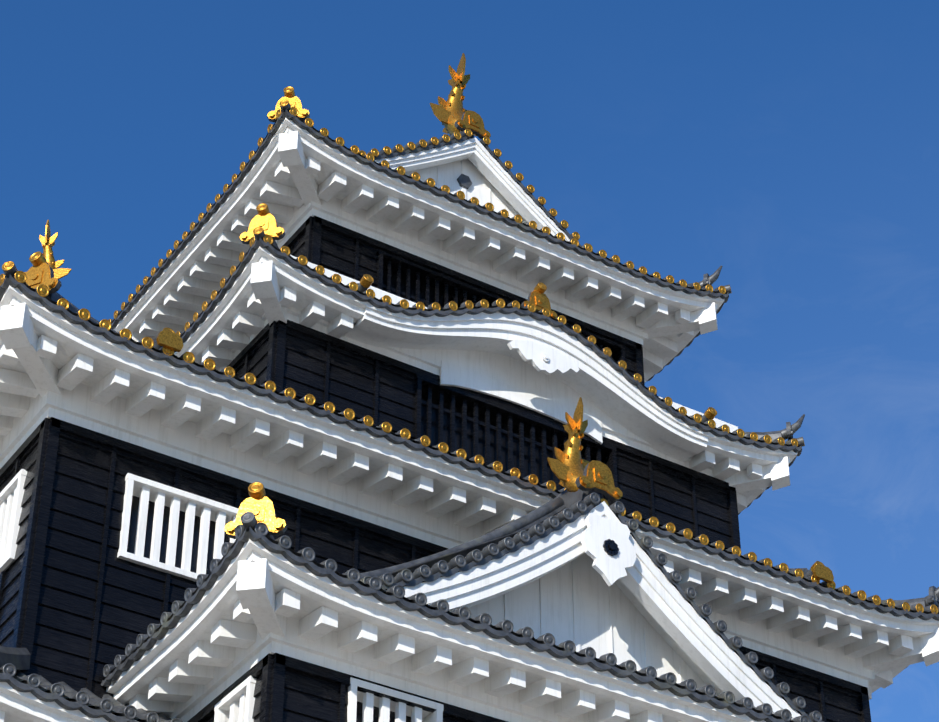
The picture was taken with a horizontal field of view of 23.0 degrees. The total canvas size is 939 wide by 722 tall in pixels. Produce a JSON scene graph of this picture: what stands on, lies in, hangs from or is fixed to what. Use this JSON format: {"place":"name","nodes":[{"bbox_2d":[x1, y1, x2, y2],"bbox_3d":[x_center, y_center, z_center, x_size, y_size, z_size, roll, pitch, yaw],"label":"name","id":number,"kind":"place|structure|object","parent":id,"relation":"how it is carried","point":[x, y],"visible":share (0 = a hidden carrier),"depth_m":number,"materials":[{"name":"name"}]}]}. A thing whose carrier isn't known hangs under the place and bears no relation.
{"place":"outdoors","nodes":[
{"label":"outdoors","id":0,"kind":"place"},
{"bbox_2d":[0,0,938,721],"label":"sky","id":1,"kind":"structure","parent":0,"point":[791,147],"materials":[{"name":"blue"}]},
{"label":"ground","id":2,"kind":"structure","parent":0,"visible":0},
{"bbox_3d":[-3.113,17.022,32.656,21.000,14.690,23.500,21,-41,-26],"label":"lower body","id":3,"kind":"object","parent":2,"relation":"on","visible":0},
{"bbox_2d":[0,646,181,721],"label":"roof","id":4,"kind":"structure","parent":3,"relation":"on","point":[24,697],"depth_m":28.67,"materials":[{"name":"tile"}]},
{"bbox_2d":[0,417,870,721],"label":"storey","id":5,"kind":"object","parent":4,"relation":"on","point":[110,547],"visible":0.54,"depth_m":32.39,"materials":[{"name":"black wood"}]},
{"bbox_2d":[0,220,938,699],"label":"roof","id":6,"kind":"structure","parent":5,"relation":"on","point":[62,358],"depth_m":34.23,"materials":[{"name":"paint"}]},
{"bbox_2d":[227,320,740,549],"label":"storey","id":7,"kind":"object","parent":6,"relation":"on","point":[302,361],"visible":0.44,"depth_m":40.58,"materials":[{"name":"black wood"}]},
{"bbox_2d":[174,203,804,514],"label":"roof","id":8,"kind":"structure","parent":7,"relation":"on","point":[535,353],"depth_m":41.00,"materials":[{"name":"paint"}]},
{"bbox_2d":[282,216,644,385],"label":"storey","id":9,"kind":"object","parent":8,"relation":"on","point":[336,248],"visible":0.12,"depth_m":43.25,"materials":[{"name":"black wood"}]},
{"bbox_2d":[108,53,731,383],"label":"roof","id":10,"kind":"structure","parent":9,"relation":"on","point":[461,199],"depth_m":44.30,"materials":[{"name":"paint"}]},
{"bbox_2d":[187,653,507,721],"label":"storey","id":11,"kind":"object","parent":3,"relation":"on","point":[274,687],"visible":1,"depth_m":29.14,"materials":[{"name":"black wood"}]},
{"bbox_2d":[101,397,823,721],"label":"roof","id":12,"kind":"structure","parent":11,"relation":"on","point":[573,601],"depth_m":30.58,"materials":[{"name":"paint"}]}
]}

